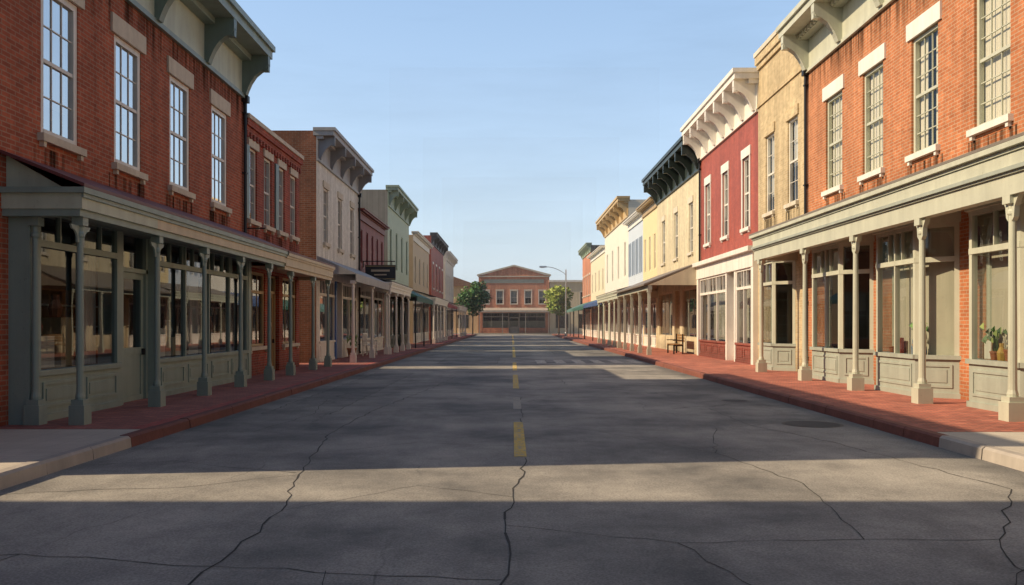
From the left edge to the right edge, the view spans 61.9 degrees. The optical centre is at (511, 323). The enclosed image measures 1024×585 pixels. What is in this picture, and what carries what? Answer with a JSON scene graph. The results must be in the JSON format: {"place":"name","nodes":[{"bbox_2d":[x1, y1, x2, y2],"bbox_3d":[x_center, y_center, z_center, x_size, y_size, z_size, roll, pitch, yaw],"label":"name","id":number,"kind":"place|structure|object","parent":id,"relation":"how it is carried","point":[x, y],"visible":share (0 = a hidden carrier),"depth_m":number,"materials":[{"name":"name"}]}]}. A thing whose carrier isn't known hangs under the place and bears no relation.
{"place":"outdoors","nodes":[
{"label":"outdoors","id":0,"kind":"place"},
{"bbox_2d":[0,334,475,489],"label":"pavement","id":1,"kind":"structure","parent":0,"point":[29,452],"depth_m":12.88,"materials":[{"name":"red brick"}]},
{"bbox_2d":[0,149,288,424],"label":"porch","id":2,"kind":"object","parent":1,"relation":"on","point":[34,197],"visible":1,"depth_m":13.10,"materials":[{"name":"beige paint"}]},
{"bbox_2d":[243,237,334,374],"bbox_3d":[-6.600,-0.450,25.922,1.200,3.800,6.165,0,0,0],"label":"porch","id":3,"kind":"object","parent":1,"relation":"on","point":[302,267],"visible":1,"depth_m":26.18,"materials":[{"name":"beige paint"}]},
{"bbox_2d":[362,333,376,355],"bbox_3d":[-6.460,0.940,38.750,0.500,1.020,1.100,0,0,0],"label":"white bench","id":4,"kind":"object","parent":1,"relation":"on","point":[365,340],"visible":0.84,"depth_m":38.95,"materials":[{"name":"paint"}]},
{"bbox_2d":[346,335,357,356],"bbox_3d":[-6.852,0.953,36.500,0.444,0.994,0.556,0,0,19],"label":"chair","id":5,"kind":"object","parent":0,"point":[350,349],"visible":0.6,"depth_m":36.44,"materials":[{"name":"wood"}]},
{"bbox_2d":[358,185,432,347],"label":"pale green building","id":6,"kind":"structure","parent":0,"point":[394,208],"depth_m":52.52,"materials":[{"name":"green paint"}]},
{"bbox_2d":[423,232,457,339],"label":"red building","id":7,"kind":"structure","parent":0,"point":[439,249],"depth_m":81.37,"materials":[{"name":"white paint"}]},
{"bbox_2d":[443,251,466,336],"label":"white building","id":8,"kind":"structure","parent":0,"point":[450,260],"depth_m":96.76,"materials":[{"name":"white paint"}]},
{"bbox_2d":[453,276,478,332],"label":"building","id":9,"kind":"structure","parent":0,"point":[459,284],"depth_m":128.00,"materials":[{"name":"beige paint"}]},
{"bbox_2d":[0,334,1023,584],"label":"road","id":10,"kind":"structure","parent":0,"point":[900,504],"depth_m":7.92,"materials":[{"name":"grey asphalt"}]},
{"bbox_2d":[262,343,689,413],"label":"road patches","id":11,"kind":"object","parent":10,"relation":"on","point":[344,398],"visible":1,"depth_m":22.27,"materials":[{"name":"grey asphalt"}]},
{"bbox_2d":[0,345,1023,584],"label":"road cracks","id":12,"kind":"object","parent":10,"relation":"on","point":[501,583],"visible":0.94,"depth_m":7.26,"materials":[{"name":"black asphalt"}]},
{"bbox_2d":[512,335,641,456],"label":"road markings","id":13,"kind":"object","parent":10,"relation":"on","point":[519,445],"visible":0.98,"depth_m":16.34,"materials":[{"name":"yellow paint"}]},
{"bbox_2d":[721,399,843,427],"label":"manhole covers","id":14,"kind":"object","parent":10,"relation":"on","point":[816,424],"visible":1,"depth_m":13.57,"materials":[{"name":"metal"}]},
{"bbox_2d":[477,265,550,332],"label":"building","id":15,"kind":"structure","parent":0,"point":[516,304],"depth_m":128.00,"materials":[{"name":"red brick"}]},
{"bbox_2d":[235,0,800,282],"label":"sky","id":16,"kind":"structure","parent":0,"point":[511,127],"materials":[{"name":"blue"}]},
{"bbox_2d":[583,196,645,342],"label":"white building","id":17,"kind":"structure","parent":0,"point":[613,217],"depth_m":69.56,"materials":[{"name":"beige paint"}]},
{"bbox_2d":[596,210,642,344],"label":"pale blue building","id":18,"kind":"structure","parent":0,"point":[633,222],"depth_m":59.45,"materials":[{"name":"paint"}]},
{"bbox_2d":[606,196,657,347],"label":"pale yellow building","id":19,"kind":"structure","parent":0,"point":[647,207],"depth_m":53.15,"materials":[{"name":"yellow paint"}]},
{"bbox_2d":[552,334,1023,471],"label":"pavement","id":20,"kind":"structure","parent":0,"point":[957,426],"depth_m":15.08,"materials":[{"name":"red brick"}]},
{"bbox_2d":[539,266,566,335],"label":"street lamp","id":21,"kind":"object","parent":20,"relation":"on","point":[565,333],"visible":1,"depth_m":94.94,"materials":[{"name":"grey metal"}]},
{"bbox_2d":[613,264,696,354],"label":"porch","id":22,"kind":"object","parent":20,"relation":"on","point":[686,276],"visible":0.92,"depth_m":40.17,"materials":[{"name":"beige wood"}]},
{"bbox_2d":[667,334,684,353],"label":"bench","id":23,"kind":"object","parent":20,"relation":"on","point":[679,340],"visible":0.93,"depth_m":40.30,"materials":[{"name":"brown wood"}]},
{"bbox_2d":[749,132,1023,421],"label":"porch","id":24,"kind":"object","parent":20,"relation":"on","point":[990,173],"visible":1,"depth_m":15.45,"materials":[{"name":"beige wood"}]},
{"label":"ground","id":25,"kind":"structure","parent":0,"visible":0},
{"bbox_2d":[0,0,274,425],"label":"building","id":26,"kind":"structure","parent":25,"relation":"on","point":[141,98],"depth_m":16.32,"materials":[{"name":"red brick"}]},
{"bbox_2d":[242,95,249,232],"bbox_3d":[-7.120,-2.340,22.820,0.160,7.480,0.180,0,0,0],"label":"downpipe","id":27,"kind":"object","parent":26,"relation":"attached to","point":[246,100],"visible":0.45,"depth_m":22.78,"materials":[{"name":"grey metal"}]},
{"bbox_2d":[247,113,303,375],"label":"dark brick building","id":28,"kind":"structure","parent":25,"relation":"on","point":[274,162],"depth_m":25.76,"materials":[{"name":"red brick"}]},
{"bbox_2d":[272,127,388,362],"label":"white building","id":29,"kind":"structure","parent":25,"relation":"on","point":[336,174],"depth_m":33.35,"materials":[{"name":"brick"}]},
{"bbox_2d":[358,193,361,352],"bbox_3d":[-7.120,-2.340,39.900,0.160,7.480,0.180,0,0,0],"label":"downpipe","id":30,"kind":"object","parent":29,"relation":"attached to","point":[359,237],"visible":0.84,"depth_m":39.86,"materials":[{"name":"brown metal"}]},
{"bbox_2d":[358,208,412,353],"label":"maroon building","id":31,"kind":"structure","parent":25,"relation":"on","point":[373,228],"depth_m":43.25,"materials":[{"name":"red brick"}]},
{"bbox_2d":[363,261,395,279],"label":"hanging sign","id":32,"kind":"object","parent":31,"relation":"attached to","point":[387,272],"visible":0.95,"depth_m":41.18,"materials":[{"name":"grey metal"}]},
{"bbox_2d":[409,231,448,342],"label":"tan building","id":33,"kind":"structure","parent":25,"relation":"on","point":[420,245],"depth_m":65.71,"materials":[{"name":"beige paint"}]},
{"bbox_2d":[454,281,492,334],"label":"tree","id":34,"kind":"object","parent":25,"relation":"on","point":[474,296],"visible":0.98,"depth_m":109.09,"materials":[{"name":"green plant"}]},
{"bbox_2d":[453,333,582,333],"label":"pavement end","id":35,"kind":"structure","parent":25,"relation":"on","point":[518,333],"depth_m":125.40,"materials":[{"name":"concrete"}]},
{"bbox_2d":[543,285,573,334],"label":"tree","id":36,"kind":"object","parent":25,"relation":"on","point":[555,295],"visible":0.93,"depth_m":107.44,"materials":[{"name":"green plant"}]},
{"bbox_2d":[549,280,582,332],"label":"building","id":37,"kind":"structure","parent":25,"relation":"on","point":[575,287],"depth_m":128.00,"materials":[{"name":"beige paint"}]},
{"bbox_2d":[567,243,604,336],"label":"brick building","id":38,"kind":"structure","parent":25,"relation":"on","point":[586,250],"depth_m":97.77,"materials":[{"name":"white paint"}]},
{"bbox_2d":[573,246,604,338],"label":"cream building","id":39,"kind":"structure","parent":25,"relation":"on","point":[596,257],"depth_m":86.55,"materials":[{"name":"beige paint"}]},
{"bbox_2d":[641,136,698,354],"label":"cream building","id":40,"kind":"structure","parent":25,"relation":"on","point":[670,180],"depth_m":43.83,"materials":[{"name":"white paint"}]},
{"bbox_2d":[680,68,758,364],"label":"red painted building","id":41,"kind":"structure","parent":25,"relation":"on","point":[719,129],"depth_m":33.59,"materials":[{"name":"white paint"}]},
{"bbox_2d":[697,159,701,260],"bbox_3d":[8.520,-3.040,38.800,0.160,8.880,0.180,0,0,0],"label":"downpipe","id":42,"kind":"object","parent":41,"relation":"attached to","point":[699,161],"visible":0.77,"depth_m":38.76,"materials":[{"name":"red metal"}]},
{"bbox_2d":[753,30,935,371],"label":"buff building","id":43,"kind":"structure","parent":25,"relation":"on","point":[780,106],"depth_m":27.23,"materials":[{"name":"brick"}]},
{"bbox_2d":[776,0,1023,411],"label":"orange brick building","id":44,"kind":"structure","parent":25,"relation":"on","point":[865,64],"depth_m":18.09,"materials":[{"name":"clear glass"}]},
{"bbox_2d":[801,70,808,357],"bbox_3d":[8.520,-2.990,24.800,0.160,8.780,0.180,0,0,0],"label":"downpipe","id":45,"kind":"object","parent":44,"relation":"attached to","point":[804,74],"visible":0.59,"depth_m":24.76,"materials":[{"name":"brown metal"}]},
{"bbox_2d":[888,322,1007,360],"bbox_3d":[8.181,0.286,12.300,0.421,0.729,12.199,0,0,0],"label":"shop display","id":46,"kind":"object","parent":44,"relation":"on","point":[991,351],"visible":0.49,"depth_m":14.49,"materials":[{"name":"plant"}]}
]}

